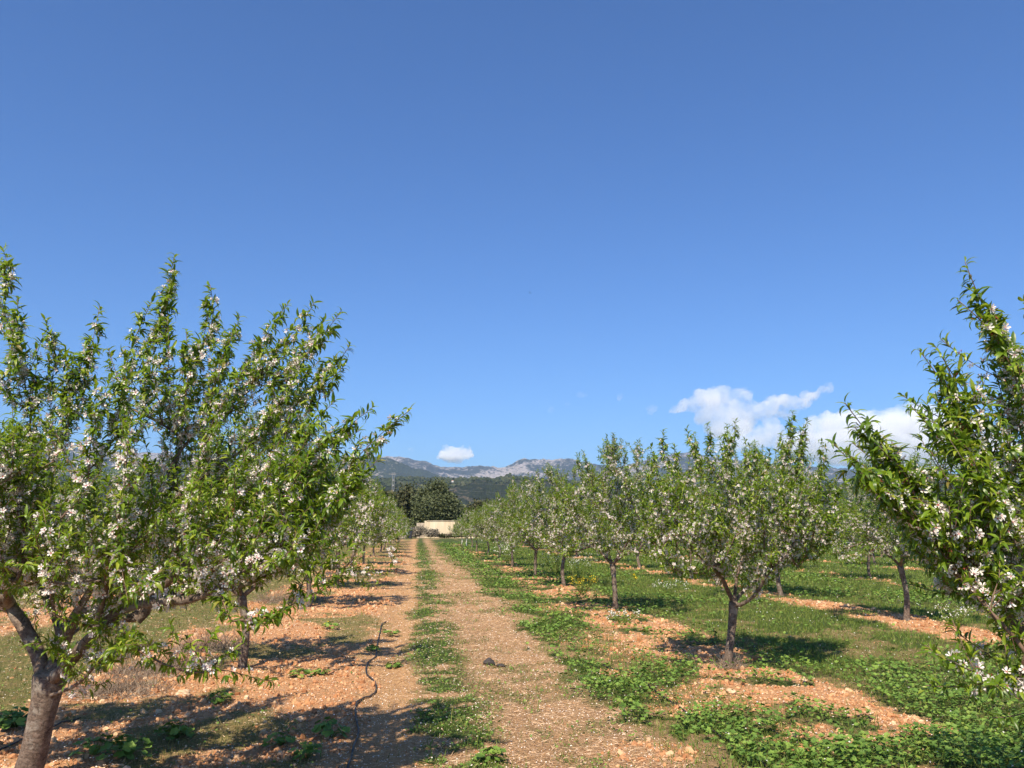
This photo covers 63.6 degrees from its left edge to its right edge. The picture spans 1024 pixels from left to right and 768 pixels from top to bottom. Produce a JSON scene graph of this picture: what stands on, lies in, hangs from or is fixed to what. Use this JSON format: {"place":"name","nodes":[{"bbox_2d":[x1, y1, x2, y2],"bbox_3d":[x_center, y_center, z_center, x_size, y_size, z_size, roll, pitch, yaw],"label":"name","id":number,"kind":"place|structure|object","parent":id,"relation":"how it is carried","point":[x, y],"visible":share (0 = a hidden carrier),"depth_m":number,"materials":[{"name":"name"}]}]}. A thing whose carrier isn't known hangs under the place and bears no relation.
{"place":"outdoors","nodes":[
{"label":"outdoors","id":0,"kind":"place"},
{"bbox_2d":[50,456,843,484],"bbox_3d":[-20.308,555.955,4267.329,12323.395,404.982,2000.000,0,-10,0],"label":"wooded spur","id":1,"kind":"structure","parent":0,"point":[387,468],"depth_m":4166.61,"materials":[{"name":"green plant"}]},
{"bbox_2d":[0,533,1023,767],"bbox_3d":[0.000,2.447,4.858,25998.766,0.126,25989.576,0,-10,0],"label":"ground","id":2,"kind":"structure","parent":0,"point":[411,551],"depth_m":8.81,"materials":[{"name":"brown soil"}]},
{"bbox_2d":[0,706,28,728],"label":"mallow plant","id":3,"kind":"object","parent":2,"relation":"on","point":[17,719],"visible":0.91,"depth_m":6.57,"materials":[{"name":"green plant"}]},
{"bbox_2d":[0,477,73,535],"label":"almond tree","id":4,"kind":"object","parent":2,"relation":"on","point":[57,496],"visible":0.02,"depth_m":26.61,"materials":[{"name":"green plant"}]},
{"bbox_2d":[0,717,80,749],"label":"irrigation hose","id":5,"kind":"object","parent":2,"relation":"on","point":[13,743],"visible":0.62,"depth_m":6.54,"materials":[{"name":"plastic"}]},
{"bbox_2d":[69,733,118,755],"bbox_3d":[-2.876,2.503,5.712,0.284,0.142,0.332,0,-10,0],"label":"mallow plant","id":6,"kind":"object","parent":2,"relation":"on","point":[91,747],"visible":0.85,"depth_m":5.71,"materials":[{"name":"green plant"}]},
{"bbox_2d":[57,458,166,554],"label":"almond tree","id":7,"kind":"object","parent":2,"relation":"on","point":[112,484],"visible":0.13,"depth_m":18.80,"materials":[{"name":"green plant"}]},
{"bbox_2d":[93,733,155,759],"bbox_3d":[-2.635,2.481,5.647,0.390,0.170,0.379,0,-10,0],"label":"mallow plant","id":8,"kind":"object","parent":2,"relation":"on","point":[128,747],"visible":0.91,"depth_m":5.56,"materials":[{"name":"green plant"}]},
{"bbox_2d":[61,669,188,701],"bbox_3d":[-3.797,2.858,7.993,1.169,0.247,1.098,9,-13,-42],"label":"dry bush","id":9,"kind":"object","parent":2,"relation":"on","point":[134,686],"visible":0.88,"depth_m":7.93,"materials":[{"name":"brown plant"}]},
{"bbox_2d":[103,645,229,678],"bbox_3d":[-3.812,3.038,9.127,1.388,0.265,1.343,2,-10,-13],"label":"dry bush","id":10,"kind":"object","parent":2,"relation":"on","point":[134,671],"visible":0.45,"depth_m":8.93,"materials":[{"name":"brown plant"}]},
{"bbox_2d":[153,719,194,739],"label":"mallow plant","id":11,"kind":"object","parent":2,"relation":"on","point":[175,729],"visible":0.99,"depth_m":6.14,"materials":[{"name":"green plant"}]},
{"bbox_2d":[175,689,190,695],"bbox_3d":[-3.108,2.923,7.787,0.135,0.081,0.125,6,-11,-30],"label":"stone","id":12,"kind":"object","parent":2,"relation":"on","point":[184,692],"visible":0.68,"depth_m":7.76,"materials":[{"name":"beige stone"}]},
{"bbox_2d":[0,243,415,767],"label":"almond tree","id":13,"kind":"object","parent":2,"relation":"on","point":[32,517],"visible":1,"depth_m":4.93,"materials":[{"name":"green plant"}]},
{"bbox_2d":[156,624,264,654],"bbox_3d":[-3.848,3.286,10.747,1.424,0.307,1.140,0,-10,0],"label":"dry bush","id":14,"kind":"object","parent":2,"relation":"on","point":[212,645],"visible":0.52,"depth_m":10.65,"materials":[{"name":"brown plant"}]},
{"bbox_2d":[206,690,233,703],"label":"mallow plant","id":15,"kind":"object","parent":2,"relation":"on","point":[219,699],"visible":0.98,"depth_m":7.51,"materials":[{"name":"green plant"}]},
{"bbox_2d":[70,395,400,668],"bbox_3d":[-2.905,1.714,9.533,3.278,3.116,2.675,0,-10,-1],"label":"almond tree","id":16,"kind":"object","parent":2,"relation":"on","point":[244,651],"visible":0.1,"depth_m":9.33,"materials":[{"name":"green plant"}]},
{"bbox_2d":[260,731,296,746],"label":"mallow plant","id":17,"kind":"object","parent":2,"relation":"on","point":[280,740],"visible":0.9,"depth_m":6.05,"materials":[{"name":"green plant"}]},
{"bbox_2d":[248,583,329,604],"bbox_3d":[-4.682,4.345,17.303,2.031,0.435,1.640,0,-10,0],"label":"dry bush","id":18,"kind":"object","parent":2,"relation":"on","point":[270,599],"visible":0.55,"depth_m":17.18,"materials":[{"name":"brown plant"}]},
{"bbox_2d":[287,668,311,677],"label":"mallow plant","id":19,"kind":"object","parent":2,"relation":"on","point":[306,671],"visible":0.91,"depth_m":8.78,"materials":[{"name":"green plant"}]},
{"bbox_2d":[295,716,303,721],"bbox_3d":[-1.768,2.795,6.871,0.073,0.049,0.082,7,-12,-36],"label":"stone","id":20,"kind":"object","parent":2,"relation":"on","point":[298,719],"visible":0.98,"depth_m":6.85,"materials":[{"name":"grey stone"}]},
{"bbox_2d":[287,741,321,760],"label":"mallow plant","id":21,"kind":"object","parent":2,"relation":"on","point":[308,748],"visible":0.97,"depth_m":5.74,"materials":[{"name":"green plant"}]},
{"bbox_2d":[310,668,330,675],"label":"mallow plant","id":22,"kind":"object","parent":2,"relation":"on","point":[317,670],"visible":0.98,"depth_m":8.92,"materials":[{"name":"green plant"}]},
{"bbox_2d":[315,716,331,726],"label":"mallow plant","id":23,"kind":"object","parent":2,"relation":"on","point":[318,721],"visible":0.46,"depth_m":6.66,"materials":[{"name":"green plant"}]},
{"bbox_2d":[244,448,410,606],"bbox_3d":[-3.759,2.892,16.682,3.528,3.233,3.033,5,-11,-29],"label":"almond tree","id":24,"kind":"object","parent":2,"relation":"on","point":[342,542],"visible":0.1,"depth_m":16.40,"materials":[{"name":"green plant"}]},
{"bbox_2d":[311,718,350,736],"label":"mallow plant","id":25,"kind":"object","parent":2,"relation":"on","point":[320,727],"visible":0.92,"depth_m":6.36,"materials":[{"name":"green plant"}]},
{"bbox_2d":[322,621,340,628],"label":"mallow plant","id":26,"kind":"object","parent":2,"relation":"on","point":[327,623],"visible":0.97,"depth_m":12.73,"materials":[{"name":"green plant"}]},
{"bbox_2d":[317,469,400,587],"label":"almond tree","id":27,"kind":"object","parent":2,"relation":"on","point":[371,538],"visible":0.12,"depth_m":21.11,"materials":[{"name":"green plant"}]},
{"bbox_2d":[346,621,385,767],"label":"irrigation hose","id":28,"kind":"object","parent":2,"relation":"on","point":[353,746],"visible":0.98,"depth_m":7.49,"materials":[{"name":"plastic"}]},
{"bbox_2d":[338,472,406,574],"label":"almond tree","id":29,"kind":"object","parent":2,"relation":"on","point":[383,504],"visible":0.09,"depth_m":26.88,"materials":[{"name":"green plant"}]},
{"bbox_2d":[365,644,380,650],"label":"mallow plant","id":30,"kind":"object","parent":2,"relation":"on","point":[372,647],"visible":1,"depth_m":10.67,"materials":[{"name":"green plant"}]},
{"bbox_2d":[348,494,404,564],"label":"almond tree","id":31,"kind":"object","parent":2,"relation":"on","point":[363,556],"visible":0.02,"depth_m":33.53,"materials":[{"name":"green plant"}]},
{"bbox_2d":[367,489,404,555],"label":"almond tree","id":32,"kind":"object","parent":2,"relation":"on","point":[393,513],"visible":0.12,"depth_m":41.53,"materials":[{"name":"green plant"}]},
{"bbox_2d":[381,627,400,635],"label":"mallow plant","id":33,"kind":"object","parent":2,"relation":"on","point":[390,631],"visible":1,"depth_m":12.16,"materials":[{"name":"green plant"}]},
{"bbox_2d":[378,485,405,536],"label":"almond tree","id":34,"kind":"object","parent":2,"relation":"on","point":[388,492],"visible":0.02,"depth_m":116.67,"materials":[{"name":"green plant"}]},
{"bbox_2d":[391,472,395,490],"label":"utility pole","id":35,"kind":"object","parent":2,"relation":"on","point":[392,473],"visible":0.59,"depth_m":127.31,"materials":[{"name":"concrete"}]},
{"bbox_2d":[385,660,403,667],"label":"mallow plant","id":36,"kind":"object","parent":2,"relation":"on","point":[395,665],"visible":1,"depth_m":9.54,"materials":[{"name":"green plant"}]},
{"bbox_2d":[379,502,409,551],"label":"almond tree","id":37,"kind":"object","parent":2,"relation":"on","point":[397,514],"visible":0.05,"depth_m":47.91,"materials":[{"name":"green plant"}]},
{"bbox_2d":[383,494,413,549],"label":"almond tree","id":38,"kind":"object","parent":2,"relation":"on","point":[394,501],"visible":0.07,"depth_m":54.02,"materials":[{"name":"green plant"}]},
{"bbox_2d":[392,480,420,521],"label":"tree","id":39,"kind":"object","parent":2,"relation":"on","point":[403,495],"visible":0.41,"depth_m":119.99,"materials":[{"name":"green plant"}]},
{"bbox_2d":[407,528,412,538],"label":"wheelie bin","id":40,"kind":"object","parent":2,"relation":"on","point":[410,535],"visible":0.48,"depth_m":97.02,"materials":[{"name":"plastic"}]},
{"bbox_2d":[408,518,415,536],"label":"almond tree","id":41,"kind":"object","parent":2,"relation":"on","point":[411,521],"visible":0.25,"depth_m":109.42,"materials":[{"name":"green plant"}]},
{"bbox_2d":[412,527,420,537],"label":"scrub","id":42,"kind":"object","parent":2,"relation":"on","point":[416,533],"visible":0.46,"depth_m":99.78,"materials":[{"name":"grey plant"}]},
{"bbox_2d":[413,525,428,536],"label":"scrub","id":43,"kind":"object","parent":2,"relation":"on","point":[421,529],"visible":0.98,"depth_m":100.45,"materials":[{"name":"plant"}]},
{"bbox_2d":[423,528,440,537],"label":"scrub","id":44,"kind":"object","parent":2,"relation":"on","point":[433,533],"visible":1,"depth_m":100.42,"materials":[{"name":"grey plant"}]},
{"bbox_2d":[408,476,466,526],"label":"evergreen tree","id":45,"kind":"object","parent":2,"relation":"on","point":[436,500],"visible":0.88,"depth_m":107.01,"materials":[{"name":"green plant"}]},
{"bbox_2d":[437,533,449,537],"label":"weed clump","id":46,"kind":"object","parent":2,"relation":"on","point":[441,535],"visible":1,"depth_m":100.90,"materials":[{"name":"green plant"}]},
{"bbox_2d":[447,517,463,543],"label":"almond tree","id":47,"kind":"object","parent":2,"relation":"on","point":[454,527],"visible":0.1,"depth_m":69.42,"materials":[{"name":"green plant"}]},
{"bbox_2d":[452,515,475,544],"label":"almond tree","id":48,"kind":"object","parent":2,"relation":"on","point":[460,518],"visible":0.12,"depth_m":62.40,"materials":[{"name":"green plant"}]},
{"bbox_2d":[452,509,479,546],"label":"almond tree","id":49,"kind":"object","parent":2,"relation":"on","point":[465,519],"visible":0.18,"depth_m":56.27,"materials":[{"name":"green plant"}]},
{"bbox_2d":[454,507,487,550],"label":"almond tree","id":50,"kind":"object","parent":2,"relation":"on","point":[460,525],"visible":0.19,"depth_m":50.23,"materials":[{"name":"green plant"}]},
{"bbox_2d":[417,521,527,537],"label":"garden wall","id":51,"kind":"structure","parent":2,"relation":"on","point":[441,527],"depth_m":102.48,"materials":[{"name":"paint"}]},
{"bbox_2d":[465,498,498,510],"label":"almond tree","id":52,"kind":"object","parent":2,"relation":"on","point":[475,503],"visible":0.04,"depth_m":117.55,"materials":[{"name":"green plant"}]},
{"bbox_2d":[461,501,507,554],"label":"almond tree","id":53,"kind":"object","parent":2,"relation":"on","point":[470,521],"visible":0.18,"depth_m":44.66,"materials":[{"name":"green plant"}]},
{"bbox_2d":[483,658,494,665],"bbox_3d":[-0.272,3.274,9.700,0.139,0.107,0.121,4,-11,-23],"label":"dark clod","id":54,"kind":"object","parent":2,"relation":"on","point":[490,661],"visible":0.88,"depth_m":9.67,"materials":[{"name":"grey soil"}]},
{"bbox_2d":[459,495,520,559],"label":"almond tree","id":55,"kind":"object","parent":2,"relation":"on","point":[477,523],"visible":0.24,"depth_m":38.19,"materials":[{"name":"green plant"}]},
{"bbox_2d":[474,745,508,761],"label":"mallow plant","id":56,"kind":"object","parent":2,"relation":"on","point":[496,750],"visible":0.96,"depth_m":5.58,"materials":[{"name":"green plant"}]},
{"bbox_2d":[493,544,513,561],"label":"flowering weed","id":57,"kind":"object","parent":2,"relation":"on","point":[509,556],"visible":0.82,"depth_m":35.78,"materials":[{"name":"green plant"}]},
{"bbox_2d":[466,484,541,566],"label":"almond tree","id":58,"kind":"object","parent":2,"relation":"on","point":[503,504],"visible":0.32,"depth_m":31.60,"materials":[{"name":"green plant"}]},
{"bbox_2d":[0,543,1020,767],"bbox_3d":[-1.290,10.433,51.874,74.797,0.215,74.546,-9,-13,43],"label":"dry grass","id":59,"kind":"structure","parent":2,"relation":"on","point":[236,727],"depth_m":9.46,"materials":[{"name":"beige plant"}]},
{"bbox_2d":[0,544,1021,767],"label":"clover","id":60,"kind":"object","parent":2,"relation":"on","point":[466,724],"visible":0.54,"depth_m":8.05,"materials":[{"name":"green plant"}]},
{"bbox_2d":[0,556,1021,767],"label":"fallen petals","id":61,"kind":"object","parent":2,"relation":"on","point":[448,692],"visible":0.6,"depth_m":7.67,"materials":[{"name":"white plant"}]},
{"bbox_2d":[0,551,1023,767],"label":"soil clods","id":62,"kind":"object","parent":2,"relation":"on","point":[277,750],"visible":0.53,"depth_m":8.01,"materials":[{"name":"brown soil"}]},
{"bbox_2d":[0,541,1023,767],"bbox_3d":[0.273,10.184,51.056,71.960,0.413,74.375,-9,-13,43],"label":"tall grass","id":63,"kind":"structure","parent":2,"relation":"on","point":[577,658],"depth_m":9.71,"materials":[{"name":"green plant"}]},
{"bbox_2d":[481,476,594,575],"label":"almond tree","id":64,"kind":"object","parent":2,"relation":"on","point":[517,507],"visible":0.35,"depth_m":25.70,"materials":[{"name":"green plant"}]},
{"bbox_2d":[542,550,572,574],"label":"flowering weed","id":65,"kind":"object","parent":2,"relation":"on","point":[557,570],"visible":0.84,"depth_m":26.25,"materials":[{"name":"green plant"}]},
{"bbox_2d":[509,462,622,585],"bbox_3d":[1.300,3.687,21.566,2.833,3.280,3.452,-9,-14,44],"label":"almond tree","id":66,"kind":"object","parent":2,"relation":"on","point":[536,508],"visible":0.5,"depth_m":21.45,"materials":[{"name":"green plant"}]},
{"bbox_2d":[542,501,592,556],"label":"almond tree","id":67,"kind":"object","parent":2,"relation":"on","point":[576,554],"visible":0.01,"depth_m":41.63,"materials":[{"name":"green plant"}]},
{"bbox_2d":[566,555,592,579],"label":"flowering weed","id":68,"kind":"object","parent":2,"relation":"on","point":[575,572],"visible":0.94,"depth_m":24.43,"materials":[{"name":"green plant"}]},
{"bbox_2d":[569,574,597,594],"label":"flowering weed","id":69,"kind":"object","parent":2,"relation":"on","point":[582,586],"visible":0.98,"depth_m":19.11,"materials":[{"name":"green plant"}]},
{"bbox_2d":[514,432,683,609],"bbox_3d":[2.022,2.611,15.496,2.852,3.346,3.515,5,-11,-27],"label":"almond tree","id":70,"kind":"object","parent":2,"relation":"on","point":[589,483],"visible":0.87,"depth_m":15.36,"materials":[{"name":"green plant"}]},
{"bbox_2d":[575,493,636,561],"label":"almond tree","id":71,"kind":"object","parent":2,"relation":"on","point":[598,519],"visible":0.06,"depth_m":35.88,"materials":[{"name":"green plant"}]},
{"bbox_2d":[606,608,641,623],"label":"flowering weed","id":72,"kind":"object","parent":2,"relation":"on","point":[613,613],"visible":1,"depth_m":13.40,"materials":[{"name":"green plant"}]},
{"bbox_2d":[598,469,665,567],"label":"almond tree","id":73,"kind":"object","parent":2,"relation":"on","point":[637,556],"visible":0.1,"depth_m":30.07,"materials":[{"name":"green plant"}]},
{"bbox_2d":[652,580,687,594],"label":"flowering weed","id":74,"kind":"object","parent":2,"relation":"on","point":[674,585],"visible":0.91,"depth_m":19.15,"materials":[{"name":"green plant"}]},
{"bbox_2d":[628,464,738,578],"bbox_3d":[5.138,4.104,24.560,3.655,3.498,2.960,-4,-10,21],"label":"almond tree","id":75,"kind":"object","parent":2,"relation":"on","point":[705,492],"visible":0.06,"depth_m":24.46,"materials":[{"name":"green plant"}]},
{"bbox_2d":[602,664,767,767],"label":"irrigation hose","id":76,"kind":"object","parent":2,"relation":"on","point":[682,709],"visible":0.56,"depth_m":7.23,"materials":[{"name":"plastic"}]},
{"bbox_2d":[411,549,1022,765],"bbox_3d":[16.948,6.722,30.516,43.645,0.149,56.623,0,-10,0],"label":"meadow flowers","id":77,"kind":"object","parent":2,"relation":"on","point":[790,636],"visible":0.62,"depth_m":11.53,"materials":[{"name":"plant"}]},
{"bbox_2d":[706,650,751,670],"bbox_3d":[2.426,3.060,9.165,0.544,0.178,0.465,0,-10,0],"label":"dry bush","id":78,"kind":"object","parent":2,"relation":"on","point":[733,666],"visible":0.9,"depth_m":9.15,"materials":[{"name":"brown plant"}]},
{"bbox_2d":[438,542,1023,767],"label":"mallow patch","id":79,"kind":"object","parent":2,"relation":"on","point":[864,741],"visible":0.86,"depth_m":7.40,"materials":[{"name":"green plant"}]},
{"bbox_2d":[726,688,736,694],"bbox_3d":[2.081,2.920,7.838,0.085,0.057,0.114,9,-13,-43],"label":"stone","id":80,"kind":"object","parent":2,"relation":"on","point":[729,690],"visible":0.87,"depth_m":7.81,"materials":[{"name":"beige stone"}]},
{"bbox_2d":[636,410,850,664],"bbox_3d":[2.773,1.815,9.617,2.610,2.992,2.332,0,-10,0],"label":"almond tree","id":81,"kind":"object","parent":2,"relation":"on","point":[771,504],"visible":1,"depth_m":9.40,"materials":[{"name":"green plant"}]},
{"bbox_2d":[709,444,857,596],"bbox_3d":[5.876,3.074,18.640,3.623,3.533,3.208,3,-10,-19],"label":"almond tree","id":82,"kind":"object","parent":2,"relation":"on","point":[778,581],"visible":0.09,"depth_m":18.55,"materials":[{"name":"green plant"}]},
{"bbox_2d":[817,481,895,578],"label":"almond tree","id":83,"kind":"object","parent":2,"relation":"on","point":[860,495],"visible":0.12,"depth_m":24.55,"materials":[{"name":"green plant"}]},
{"bbox_2d":[843,486,887,564],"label":"almond tree","id":84,"kind":"object","parent":2,"relation":"on","point":[873,558],"visible":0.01,"depth_m":33.06,"materials":[{"name":"green plant"}]},
{"bbox_2d":[824,447,987,620],"bbox_3d":[6.501,2.616,14.214,2.818,2.901,3.042,1,-10,-4],"label":"almond tree","id":85,"kind":"object","parent":2,"relation":"on","point":[865,522],"visible":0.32,"depth_m":13.79,"materials":[{"name":"green plant"}]},
{"bbox_2d":[825,256,1023,730],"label":"almond tree","id":86,"kind":"object","parent":2,"relation":"on","point":[962,551],"visible":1,"depth_m":3.25,"materials":[{"name":"green plant"}]},
{"bbox_2d":[927,604,972,625],"bbox_3d":[7.025,3.683,13.173,0.566,0.369,0.614,-9,-13,43],"label":"flowering weed","id":87,"kind":"object","parent":2,"relation":"on","point":[960,615],"visible":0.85,"depth_m":13.13,"materials":[{"name":"green plant"}]},
{"bbox_2d":[0,0,1023,474],"label":"sky","id":88,"kind":"structure","parent":0,"point":[716,212],"materials":[{"name":"blue"}]},
{"bbox_2d":[16,478,1018,509],"bbox_3d":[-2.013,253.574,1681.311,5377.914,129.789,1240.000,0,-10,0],"label":"wooded hill","id":89,"kind":"structure","parent":0,"point":[485,489],"depth_m":1443.38,"materials":[{"name":"green plant"}]},
{"bbox_2d":[4,473,943,512],"bbox_3d":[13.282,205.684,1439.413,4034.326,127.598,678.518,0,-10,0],"label":"hill woods","id":90,"kind":"object","parent":89,"relation":"on","point":[460,480],"visible":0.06,"depth_m":1535.10,"materials":[{"name":"green plant"}]},
{"bbox_2d":[40,448,1018,483],"bbox_3d":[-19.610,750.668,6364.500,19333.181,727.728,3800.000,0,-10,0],"label":"mountain ridge","id":91,"kind":"structure","parent":0,"point":[523,467],"depth_m":6108.35,"materials":[{"name":"stone"}]},
{"bbox_2d":[396,542,1023,767],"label":"grass","id":92,"kind":"structure","parent":0,"point":[820,654],"depth_m":13.02,"materials":[{"name":"green plant"}]}
]}

